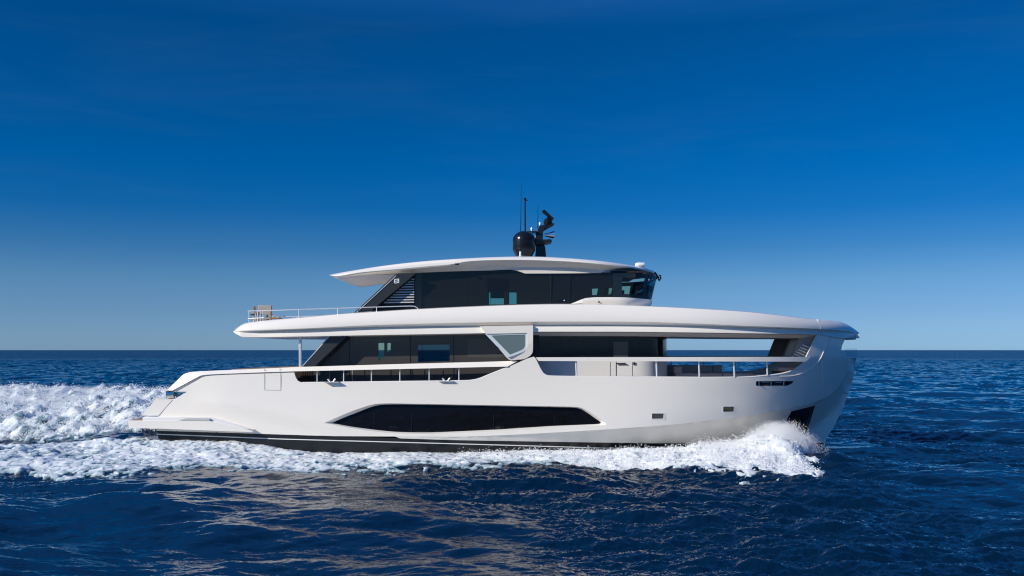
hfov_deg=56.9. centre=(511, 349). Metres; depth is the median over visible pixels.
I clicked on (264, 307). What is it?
director chair
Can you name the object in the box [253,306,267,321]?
director chair
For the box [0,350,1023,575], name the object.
water
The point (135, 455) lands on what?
foam
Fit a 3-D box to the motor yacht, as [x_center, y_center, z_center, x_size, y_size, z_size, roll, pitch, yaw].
[-0.064,-0.712,38.300,28.221,11.543,6.860,0,0,0]
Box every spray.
[164,418,828,474]
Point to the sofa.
(683, 370)
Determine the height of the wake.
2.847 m
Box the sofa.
[667,365,753,376]
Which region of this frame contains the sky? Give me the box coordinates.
[0,0,1023,349]
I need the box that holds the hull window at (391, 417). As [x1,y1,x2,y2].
[333,404,600,431]
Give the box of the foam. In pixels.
[0,432,825,484]
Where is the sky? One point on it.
(171, 170)
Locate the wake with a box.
[0,384,167,442]
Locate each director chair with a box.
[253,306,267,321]
[258,305,271,320]
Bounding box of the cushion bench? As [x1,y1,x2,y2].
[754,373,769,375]
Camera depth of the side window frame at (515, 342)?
34.94 m
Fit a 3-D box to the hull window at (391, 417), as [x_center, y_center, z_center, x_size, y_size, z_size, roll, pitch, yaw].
[-1.697,2.546,35.183,10.006,1.043,0.059,0,0,0]
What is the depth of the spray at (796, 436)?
33.46 m
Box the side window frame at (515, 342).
[480,325,539,359]
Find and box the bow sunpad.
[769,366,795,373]
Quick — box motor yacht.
[128,198,859,453]

